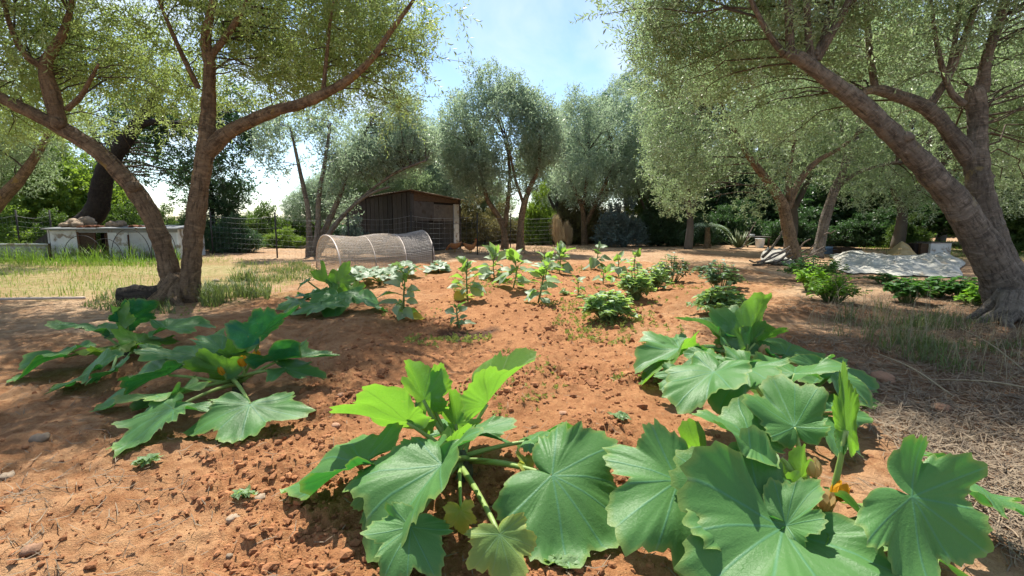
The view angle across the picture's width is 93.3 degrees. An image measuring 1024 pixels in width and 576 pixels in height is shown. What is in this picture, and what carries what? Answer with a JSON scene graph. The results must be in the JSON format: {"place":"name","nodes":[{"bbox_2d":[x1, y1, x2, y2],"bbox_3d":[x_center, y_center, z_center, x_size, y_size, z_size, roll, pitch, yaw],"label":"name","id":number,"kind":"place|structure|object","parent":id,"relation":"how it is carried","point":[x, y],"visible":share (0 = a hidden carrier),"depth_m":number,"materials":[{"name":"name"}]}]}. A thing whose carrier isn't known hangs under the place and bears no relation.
{"place":"outdoors","nodes":[
{"label":"outdoors","id":0,"kind":"place"},
{"bbox_2d":[0,240,182,266],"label":"tall grass","id":1,"kind":"structure","parent":0,"point":[70,258],"depth_m":11.49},
{"bbox_2d":[0,255,297,302],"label":"meadow grass","id":2,"kind":"structure","parent":0,"point":[46,272],"depth_m":8.75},
{"bbox_2d":[0,223,1023,575],"bbox_3d":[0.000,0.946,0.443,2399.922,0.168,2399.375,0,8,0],"label":"ground","id":3,"kind":"structure","parent":0,"point":[18,339],"depth_m":2.83,"materials":[{"name":"soil"}]},
{"bbox_2d":[0,203,46,243],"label":"bush","id":4,"kind":"object","parent":3,"relation":"on","point":[5,237],"visible":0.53,"depth_m":15.23,"materials":[{"name":"green plant"}]},
{"bbox_2d":[0,243,51,260],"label":"sheet fence","id":5,"kind":"object","parent":3,"relation":"on","point":[43,246],"visible":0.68,"depth_m":12.20,"materials":[{"name":"grey metal"}]},
{"bbox_2d":[18,541,43,557],"bbox_3d":[-1.396,0.761,1.406,0.047,0.032,0.049,-4,9,-25],"label":"stone","id":6,"kind":"object","parent":3,"relation":"on","point":[28,550],"visible":0.98,"depth_m":1.39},
{"bbox_2d":[16,207,67,243],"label":"bush","id":7,"kind":"object","parent":3,"relation":"on","point":[58,217],"visible":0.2,"depth_m":15.71,"materials":[{"name":"green plant"}]},
{"bbox_2d":[0,297,85,300],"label":"pipe","id":8,"kind":"object","parent":3,"relation":"on","point":[39,298],"visible":1,"depth_m":6.14,"materials":[{"name":"plastic"}]},
{"bbox_2d":[0,130,92,223],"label":"broadleaf tree","id":9,"kind":"object","parent":3,"relation":"on","point":[72,200],"visible":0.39,"depth_m":16.95,"materials":[{"name":"green plant"}]},
{"bbox_2d":[0,65,117,213],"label":"olive tree","id":10,"kind":"object","parent":3,"relation":"on","point":[10,189],"visible":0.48,"depth_m":10.90,"materials":[{"name":"green plant"}]},
{"bbox_2d":[24,152,132,224],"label":"broadleaf tree","id":11,"kind":"object","parent":3,"relation":"on","point":[118,196],"visible":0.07,"depth_m":19.36,"materials":[{"name":"green plant"}]},
{"bbox_2d":[6,298,215,393],"bbox_3d":[-2.964,0.369,3.441,1.221,0.488,1.334,0,8,0],"label":"zucchini plant","id":12,"kind":"object","parent":3,"relation":"on","point":[129,316],"visible":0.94,"depth_m":3.59,"materials":[{"name":"green plant"}]},
{"bbox_2d":[40,225,205,259],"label":"hen house","id":13,"kind":"structure","parent":3,"relation":"on","point":[57,236],"depth_m":12.58,"materials":[{"name":"white paint"}]},
{"bbox_2d":[81,285,176,313],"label":"leafy weeds","id":14,"kind":"object","parent":3,"relation":"on","point":[112,302],"visible":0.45,"depth_m":5.72,"materials":[{"name":"green plant"}]},
{"bbox_2d":[96,197,165,246],"bbox_3d":[-14.488,-2.361,18.340,2.706,2.327,2.155,-2,8,-11],"label":"bush","id":15,"kind":"object","parent":3,"relation":"on","point":[128,218],"visible":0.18,"depth_m":18.04,"materials":[{"name":"green plant"}]},
{"bbox_2d":[115,284,157,305],"bbox_3d":[-4.524,0.093,5.877,0.448,0.291,0.284,-6,10,-37],"label":"log","id":16,"kind":"object","parent":3,"relation":"on","point":[135,291],"visible":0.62,"depth_m":5.75,"materials":[{"name":"wood"}]},
{"bbox_2d":[130,453,163,467],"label":"weed","id":17,"kind":"object","parent":3,"relation":"on","point":[141,461],"visible":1,"depth_m":1.93,"materials":[{"name":"green plant"}]},
{"bbox_2d":[57,73,269,226],"bbox_3d":[-11.319,-4.255,16.079,5.591,5.916,3.884,0,8,0],"label":"olive tree","id":18,"kind":"object","parent":3,"relation":"on","point":[97,206],"visible":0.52,"depth_m":15.40,"materials":[{"name":"green plant"}]},
{"bbox_2d":[173,169,244,250],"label":"evergreen tree","id":19,"kind":"object","parent":3,"relation":"on","point":[213,207],"visible":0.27,"depth_m":16.10,"materials":[{"name":"green plant"}]},
{"bbox_2d":[89,304,339,457],"bbox_3d":[-1.612,0.414,2.617,1.350,0.571,1.299,0,8,0],"label":"zucchini plant","id":20,"kind":"object","parent":3,"relation":"on","point":[220,358],"visible":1,"depth_m":2.65,"materials":[{"name":"green plant"}]},
{"bbox_2d":[188,266,271,306],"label":"leafy weeds","id":21,"kind":"object","parent":3,"relation":"on","point":[218,295],"visible":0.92,"depth_m":6.39,"materials":[{"name":"green plant"}]},
{"bbox_2d":[204,212,269,253],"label":"bush","id":22,"kind":"object","parent":3,"relation":"on","point":[226,235],"visible":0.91,"depth_m":15.22,"materials":[{"name":"green plant"}]},
{"bbox_2d":[0,0,482,305],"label":"olive tree","id":23,"kind":"object","parent":3,"relation":"on","point":[61,64],"visible":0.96,"depth_m":5.73,"materials":[{"name":"green plant"}]},
{"bbox_2d":[240,199,295,246],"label":"bush","id":24,"kind":"object","parent":3,"relation":"on","point":[254,224],"visible":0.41,"depth_m":19.62,"materials":[{"name":"green plant"}]},
{"bbox_2d":[227,259,318,285],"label":"leafy weeds","id":25,"kind":"object","parent":3,"relation":"on","point":[297,268],"visible":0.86,"depth_m":9.74,"materials":[{"name":"green plant"}]},
{"bbox_2d":[260,226,305,248],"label":"bush","id":26,"kind":"object","parent":3,"relation":"on","point":[286,239],"visible":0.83,"depth_m":17.76,"materials":[{"name":"green plant"}]},
{"bbox_2d":[269,204,323,244],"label":"bush","id":27,"kind":"object","parent":3,"relation":"on","point":[300,228],"visible":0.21,"depth_m":20.43,"materials":[{"name":"green plant"}]},
{"bbox_2d":[277,173,348,229],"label":"olive tree","id":28,"kind":"object","parent":3,"relation":"on","point":[295,199],"visible":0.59,"depth_m":19.42,"materials":[{"name":"green plant"}]},
{"bbox_2d":[275,260,388,317],"bbox_3d":[-2.041,0.014,5.319,1.211,0.608,0.887,7,10,40],"label":"zucchini plant","id":29,"kind":"object","parent":3,"relation":"on","point":[335,298],"visible":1,"depth_m":5.37,"materials":[{"name":"green plant"}]},
{"bbox_2d":[240,77,449,256],"bbox_3d":[-4.778,-3.471,14.213,5.863,5.256,3.050,0,8,0],"label":"olive tree","id":30,"kind":"object","parent":3,"relation":"on","point":[367,157],"visible":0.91,"depth_m":14.00,"materials":[{"name":"green plant"}]},
{"bbox_2d":[339,214,372,253],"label":"bush","id":31,"kind":"object","parent":3,"relation":"on","point":[353,231],"visible":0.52,"depth_m":15.36,"materials":[{"name":"green plant"}]},
{"bbox_2d":[316,230,434,267],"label":"net tunnel","id":32,"kind":"structure","parent":3,"relation":"on","point":[388,236],"depth_m":11.04,"materials":[{"name":"fabric"}]},
{"bbox_2d":[355,266,397,284],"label":"squash plant","id":33,"kind":"object","parent":3,"relation":"on","point":[365,273],"visible":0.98,"depth_m":7.90,"materials":[{"name":"green plant"}]},
{"bbox_2d":[209,211,555,257],"bbox_3d":[-2.996,-1.718,15.540,11.853,1.417,3.166,-4,9,-24],"label":"wire fence","id":34,"kind":"object","parent":3,"relation":"on","point":[410,221],"visible":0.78,"depth_m":14.14,"materials":[{"name":"metal"}]},
{"bbox_2d":[337,129,446,197],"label":"olive tree","id":35,"kind":"object","parent":3,"relation":"on","point":[421,183],"visible":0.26,"depth_m":19.60,"materials":[{"name":"green plant"}]},
{"bbox_2d":[376,265,423,320],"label":"aubergine plant","id":36,"kind":"object","parent":3,"relation":"on","point":[400,310],"visible":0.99,"depth_m":4.92,"materials":[{"name":"green plant"}]},
{"bbox_2d":[380,260,423,274],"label":"squash plant","id":37,"kind":"object","parent":3,"relation":"on","point":[401,265],"visible":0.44,"depth_m":8.71,"materials":[{"name":"green plant"}]},
{"bbox_2d":[345,189,465,253],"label":"shed","id":38,"kind":"structure","parent":3,"relation":"on","point":[378,209],"depth_m":15.64,"materials":[{"name":"brown wood"}]},
{"bbox_2d":[398,111,470,208],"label":"olive tree","id":39,"kind":"object","parent":3,"relation":"on","point":[444,188],"visible":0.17,"depth_m":21.23,"materials":[{"name":"green plant"}]},
{"bbox_2d":[280,347,618,575],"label":"zucchini plant","id":40,"kind":"object","parent":3,"relation":"on","point":[556,501],"visible":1,"depth_m":1.57,"materials":[{"name":"green plant"}]},
{"bbox_2d":[445,301,475,327],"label":"aubergine plant","id":41,"kind":"object","parent":3,"relation":"on","point":[460,308],"visible":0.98,"depth_m":4.67,"materials":[{"name":"green plant"}]},
{"bbox_2d":[446,256,486,300],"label":"aubergine plant","id":42,"kind":"object","parent":3,"relation":"on","point":[477,289],"visible":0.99,"depth_m":6.20,"materials":[{"name":"green plant"}]},
{"bbox_2d":[460,194,500,245],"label":"bush","id":43,"kind":"object","parent":3,"relation":"on","point":[484,233],"visible":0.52,"depth_m":19.96,"materials":[{"name":"green plant"}]},
{"bbox_2d":[451,174,520,216],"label":"olive tree","id":44,"kind":"object","parent":3,"relation":"on","point":[483,206],"visible":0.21,"depth_m":23.43,"materials":[{"name":"green plant"}]},
{"bbox_2d":[478,242,514,278],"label":"aubergine plant","id":45,"kind":"object","parent":3,"relation":"on","point":[486,271],"visible":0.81,"depth_m":8.19,"materials":[{"name":"green plant"}]},
{"bbox_2d":[478,202,517,243],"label":"bush","id":46,"kind":"object","parent":3,"relation":"on","point":[490,213],"visible":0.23,"depth_m":21.47,"materials":[{"name":"green plant"}]},
{"bbox_2d":[428,52,571,249],"bbox_3d":[-0.397,-4.389,16.059,4.932,6.454,3.439,0,8,0],"label":"olive tree","id":47,"kind":"object","parent":3,"relation":"on","point":[475,166],"visible":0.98,"depth_m":15.57,"materials":[{"name":"green plant"}]},
{"bbox_2d":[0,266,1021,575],"bbox_3d":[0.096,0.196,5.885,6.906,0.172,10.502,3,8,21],"label":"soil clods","id":48,"kind":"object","parent":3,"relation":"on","point":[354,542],"visible":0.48,"depth_m":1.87,"materials":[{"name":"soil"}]},
{"bbox_2d":[0,278,1023,575],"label":"straw scraps","id":49,"kind":"object","parent":3,"relation":"on","point":[314,462],"visible":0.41,"depth_m":1.80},
{"bbox_2d":[491,248,532,287],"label":"aubergine plant","id":50,"kind":"object","parent":3,"relation":"on","point":[513,255],"visible":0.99,"depth_m":7.22,"materials":[{"name":"green plant"}]},
{"bbox_2d":[97,277,974,416],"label":"weed seedlings","id":51,"kind":"object","parent":3,"relation":"on","point":[555,386],"visible":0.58,"depth_m":3.00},
{"bbox_2d":[524,180,556,245],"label":"bush","id":52,"kind":"object","parent":3,"relation":"on","point":[535,224],"visible":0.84,"depth_m":20.48,"materials":[{"name":"green plant"}]},
{"bbox_2d":[371,264,712,382],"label":"weed seedlings","id":53,"kind":"object","parent":3,"relation":"on","point":[488,337],"visible":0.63,"depth_m":4.50,"materials":[{"name":"plant"}]},
{"bbox_2d":[524,257,561,302],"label":"aubergine plant","id":54,"kind":"object","parent":3,"relation":"on","point":[543,265],"visible":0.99,"depth_m":6.11,"materials":[{"name":"green plant"}]},
{"bbox_2d":[519,98,599,212],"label":"olive tree","id":55,"kind":"object","parent":3,"relation":"on","point":[551,193],"visible":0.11,"depth_m":23.38,"materials":[{"name":"green plant"}]},
{"bbox_2d":[547,241,574,273],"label":"aubergine plant","id":56,"kind":"object","parent":3,"relation":"on","point":[560,249],"visible":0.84,"depth_m":9.54,"materials":[{"name":"green plant"}]},
{"bbox_2d":[549,198,595,243],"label":"bush","id":57,"kind":"object","parent":3,"relation":"on","point":[566,214],"visible":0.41,"depth_m":22.44,"materials":[{"name":"green plant"}]},
{"bbox_2d":[583,241,610,269],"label":"aubergine plant","id":58,"kind":"object","parent":3,"relation":"on","point":[594,262],"visible":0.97,"depth_m":9.95,"materials":[{"name":"green plant"}]},
{"bbox_2d":[574,187,620,243],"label":"bush","id":59,"kind":"object","parent":3,"relation":"on","point":[596,215],"visible":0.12,"depth_m":23.42,"materials":[{"name":"green plant"}]},
{"bbox_2d":[548,73,653,244],"bbox_3d":[3.858,-5.399,20.491,5.190,7.360,4.148,-2,8,-16],"label":"olive tree","id":60,"kind":"object","parent":3,"relation":"on","point":[609,161],"visible":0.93,"depth_m":19.88,"materials":[{"name":"green plant"}]},
{"bbox_2d":[577,289,639,320],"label":"potato plant","id":61,"kind":"object","parent":3,"relation":"on","point":[613,305],"visible":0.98,"depth_m":4.67,"materials":[{"name":"green plant"}]},
{"bbox_2d":[589,195,650,247],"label":"bush","id":62,"kind":"object","parent":3,"relation":"on","point":[623,232],"visible":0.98,"depth_m":19.42,"materials":[{"name":"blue plant"}]},
{"bbox_2d":[594,69,658,210],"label":"tree","id":63,"kind":"object","parent":3,"relation":"on","point":[624,79],"visible":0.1,"depth_m":25.47,"materials":[{"name":"green plant"}]},
{"bbox_2d":[610,258,656,300],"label":"potato plant","id":64,"kind":"object","parent":3,"relation":"on","point":[635,287],"visible":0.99,"depth_m":6.20,"materials":[{"name":"green plant"}]},
{"bbox_2d":[607,98,674,239],"bbox_3d":[6.325,-5.125,21.511,4.202,6.754,3.947,4,9,28],"label":"olive tree","id":65,"kind":"object","parent":3,"relation":"on","point":[639,193],"visible":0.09,"depth_m":21.35,"materials":[{"name":"green plant"}]},
{"bbox_2d":[625,169,675,224],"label":"broadleaf tree","id":66,"kind":"object","parent":3,"relation":"on","point":[638,207],"visible":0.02,"depth_m":25.14,"materials":[{"name":"green plant"}]},
{"bbox_2d":[636,262,674,289],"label":"potato plant","id":67,"kind":"object","parent":3,"relation":"on","point":[659,280],"visible":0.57,"depth_m":7.08,"materials":[{"name":"green plant"}]},
{"bbox_2d":[638,177,683,245],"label":"evergreen tree","id":68,"kind":"object","parent":3,"relation":"on","point":[656,231],"visible":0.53,"depth_m":19.99,"materials":[{"name":"green plant"}]},
{"bbox_2d":[646,252,699,282],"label":"potato plant","id":69,"kind":"object","parent":3,"relation":"on","point":[675,268],"visible":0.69,"depth_m":8.39,"materials":[{"name":"green plant"}]},
{"bbox_2d":[658,194,721,246],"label":"bush","id":70,"kind":"object","parent":3,"relation":"on","point":[699,235],"visible":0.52,"depth_m":19.78,"materials":[{"name":"green plant"}]},
{"bbox_2d":[639,85,752,248],"bbox_3d":[6.435,-4.739,17.144,4.234,7.040,4.057,-4,9,-28],"label":"olive tree","id":71,"kind":"object","parent":3,"relation":"on","point":[689,238],"visible":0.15,"depth_m":16.82,"materials":[{"name":"green plant"}]},
{"bbox_2d":[677,223,732,247],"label":"tree","id":72,"kind":"object","parent":3,"relation":"on","point":[707,242],"visible":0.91,"depth_m":18.32,"materials":[{"name":"green plant"}]},
{"bbox_2d":[670,145,757,217],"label":"evergreen tree","id":73,"kind":"object","parent":3,"relation":"on","point":[714,202],"visible":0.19,"depth_m":23.43,"materials":[{"name":"green plant"}]},
{"bbox_2d":[686,281,747,311],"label":"potato plant","id":74,"kind":"object","parent":3,"relation":"on","point":[714,299],"visible":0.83,"depth_m":4.96,"materials":[{"name":"green plant"}]},
{"bbox_2d":[698,259,746,290],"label":"potato plant","id":75,"kind":"object","parent":3,"relation":"on","point":[713,278],"visible":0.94,"depth_m":7.27,"materials":[{"name":"green plant"}]},
{"bbox_2d":[699,197,770,244],"bbox_3d":[9.760,-2.806,21.294,3.621,2.422,2.557,3,8,20],"label":"bush","id":76,"kind":"object","parent":3,"relation":"on","point":[730,221],"visible":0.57,"depth_m":20.98,"materials":[{"name":"green plant"}]},
{"bbox_2d":[633,292,880,408],"bbox_3d":[1.498,0.333,3.086,1.479,0.555,1.009,0,8,0],"label":"zucchini plant","id":77,"kind":"object","parent":3,"relation":"on","point":[744,327],"visible":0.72,"depth_m":3.25,"materials":[{"name":"green plant"}]},
{"bbox_2d":[662,345,872,456],"bbox_3d":[1.200,0.508,2.277,1.080,0.459,0.754,0,8,0],"label":"zucchini plant","id":78,"kind":"object","parent":3,"relation":"on","point":[697,378],"visible":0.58,"depth_m":2.19,"materials":[{"name":"green plant"}]},
{"bbox_2d":[622,0,921,262],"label":"olive tree","id":79,"kind":"object","parent":3,"relation":"on","point":[784,205],"visible":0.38,"depth_m":11.60,"materials":[{"name":"green plant"}]},
{"bbox_2d":[744,174,804,242],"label":"evergreen tree","id":80,"kind":"object","parent":3,"relation":"on","point":[762,208],"visible":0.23,"depth_m":22.37,"materials":[{"name":"green plant"}]},
{"bbox_2d":[569,0,1023,327],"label":"olive tree","id":81,"kind":"object","parent":3,"relation":"on","point":[971,209],"visible":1,"depth_m":5.13,"materials":[{"name":"green plant"}]},
{"bbox_2d":[725,32,877,247],"bbox_3d":[10.470,-5.342,17.584,6.418,8.171,5.296,-2,8,-14],"label":"olive tree","id":82,"kind":"object","parent":3,"relation":"on","point":[798,200],"visible":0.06,"depth_m":17.34,"materials":[{"name":"green plant"}]},
{"bbox_2d":[760,206,842,245],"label":"bush","id":83,"kind":"object","parent":3,"relation":"on","point":[806,229],"visible":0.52,"depth_m":19.51,"materials":[{"name":"green plant"}]},
{"bbox_2d":[602,361,1023,575],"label":"zucchini plant","id":84,"kind":"object","parent":3,"relation":"on","point":[749,502],"visible":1,"depth_m":1.33,"materials":[{"name":"green plant"}]},
{"bbox_2d":[793,262,832,290],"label":"parsley plant","id":85,"kind":"object","parent":3,"relation":"on","point":[805,277],"visible":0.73,"depth_m":7.12,"materials":[{"name":"green plant"}]},
{"bbox_2d":[776,250,864,278],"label":"shrub","id":86,"kind":"object","parent":3,"relation":"on","point":[802,265],"visible":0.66,"depth_m":8.19,"materials":[{"name":"green plant"}]},
{"bbox_2d":[767,172,891,243],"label":"evergreen tree","id":87,"kind":"object","parent":3,"relation":"on","point":[811,198],"visible":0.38,"depth_m":21.05,"materials":[{"name":"green plant"}]},
{"bbox_2d":[803,272,871,301],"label":"parsley plant","id":88,"kind":"object","parent":3,"relation":"on","point":[824,290],"visible":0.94,"depth_m":6.03,"materials":[{"name":"green plant"}]},
{"bbox_2d":[827,207,917,246],"bbox_3d":[14.539,-2.339,19.342,3.558,1.914,2.290,3,8,19],"label":"bush","id":89,"kind":"object","parent":3,"relation":"on","point":[869,231],"visible":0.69,"depth_m":19.27,"materials":[{"name":"green plant"}]},
{"bbox_2d":[850,175,936,232],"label":"evergreen tree","id":90,"kind":"object","parent":3,"relation":"on","point":[894,216],"visible":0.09,"depth_m":20.50,"materials":[{"name":"green plant"}]},
{"bbox_2d":[768,291,1023,571],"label":"straw litter","id":91,"kind":"object","parent":3,"relation":"on","point":[976,453],"visible":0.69,"depth_m":2.59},
{"bbox_2d":[829,250,965,276],"bbox_3d":[9.258,-0.675,11.512,2.861,0.286,6.816,5,9,32],"label":"ground sheet","id":92,"kind":"object","parent":3,"relation":"on","point":[943,264],"visible":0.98,"depth_m":10.18,"materials":[{"name":"plastic"}]},
{"bbox_2d":[885,241,916,254],"bbox_3d":[11.471,-1.126,14.068,1.037,0.465,3.898,6,10,40],"label":"sacking","id":93,"kind":"object","parent":3,"relation":"on","point":[901,248],"visible":0.58,"depth_m":13.53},
{"bbox_2d":[784,1,1023,258],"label":"olive tree","id":94,"kind":"object","parent":3,"relation":"on","point":[844,177],"visible":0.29,"depth_m":12.90,"materials":[{"name":"green plant"}]},
{"bbox_2d":[879,213,935,247],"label":"bush","id":95,"kind":"object","parent":3,"relation":"on","point":[915,234],"visible":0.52,"depth_m":18.16,"materials":[{"name":"green plant"}]},
{"bbox_2d":[882,275,940,303],"bbox_3d":[5.133,0.027,6.197,0.634,0.345,0.579,0,8,0],"label":"leaf vegetable","id":96,"kind":"object","parent":3,"relation":"on","point":[899,288],"visible":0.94,"depth_m":6.15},
{"bbox_2d":[807,277,1023,382],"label":"dry stalks","id":97,"kind":"object","parent":3,"relation":"on","point":[887,312],"visible":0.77,"depth_m":4.33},
{"bbox_2d":[819,9,1016,247],"bbox_3d":[14.505,-5.508,17.428,6.877,8.538,5.601,3,9,24],"label":"olive tree","id":98,"kind":"object","parent":3,"relation":"on","point":[899,232],"visible":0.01,"depth_m":17.64,"materials":[{"name":"green plant"}]},
{"bbox_2d":[814,295,1023,381],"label":"leafy weeds","id":99,"kind":"object","parent":3,"relation":"on","point":[927,346],"visible":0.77,"depth_m":3.99,"materials":[{"name":"green plant"}]},
{"bbox_2d":[906,242,953,254],"bbox_3d":[12.508,-1.174,14.475,1.075,0.403,0.560,0,8,0],"label":"hive box","id":100,"kind":"object","parent":3,"relation":"on","point":[918,248],"visible":0.67,"depth_m":14.24,"materials":[{"name":"white paint"}]},
{"bbox_2d":[911,173,963,238],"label":"evergreen tree","id":101,"kind":"object","parent":3,"relation":"on","point":[940,223],"visible":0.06,"depth_m":19.47,"materials":[{"name":"green plant"}]},
{"bbox_2d":[912,276,965,297],"bbox_3d":[5.830,-0.016,6.615,0.540,0.289,0.618,-3,8,-21],"label":"leaf vegetable","id":102,"kind":"object","parent":3,"relation":"on","point":[933,280],"visible":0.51,"depth_m":6.56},
{"bbox_2d":[937,276,978,297],"bbox_3d":[6.013,-0.004,6.441,0.605,0.308,0.573,0,8,0],"label":"leaf vegetable","id":103,"kind":"object","parent":3,"relation":"on","point":[951,282],"visible":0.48,"depth_m":6.37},
{"bbox_2d":[953,283,981,305],"bbox_3d":[5.789,0.070,6.054,0.400,0.290,0.426,6,10,38],"label":"leaf vegetable","id":104,"kind":"object","parent":3,"relation":"on","point":[971,292],"visible":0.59,"depth_m":6.02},
{"bbox_2d":[959,221,1023,253],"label":"bush","id":105,"kind":"object","parent":3,"relation":"on","point":[1019,246],"visible":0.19,"depth_m":15.11,"materials":[{"name":"green plant"}]},
{"bbox_2d":[995,175,1023,243],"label":"broadleaf tree","id":106,"kind":"object","parent":3,"relation":"on","point":[1017,219],"visible":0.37,"depth_m":15.20,"materials":[{"name":"green plant"}]},
{"bbox_2d":[0,0,1023,219],"label":"sky","id":107,"kind":"structure","parent":0,"point":[538,37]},
{"bbox_2d":[459,245,596,253],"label":"dry grass","id":108,"kind":"structure","parent":0,"point":[552,249],"depth_m":16.69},
{"bbox_2d":[549,211,564,245],"bbox_3d":[1.772,-2.376,19.315,0.761,1.411,0.670,0,8,0],"label":"dry grass plume","id":109,"kind":"object","parent":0,"point":[557,232],"visible":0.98,"depth_m":19.23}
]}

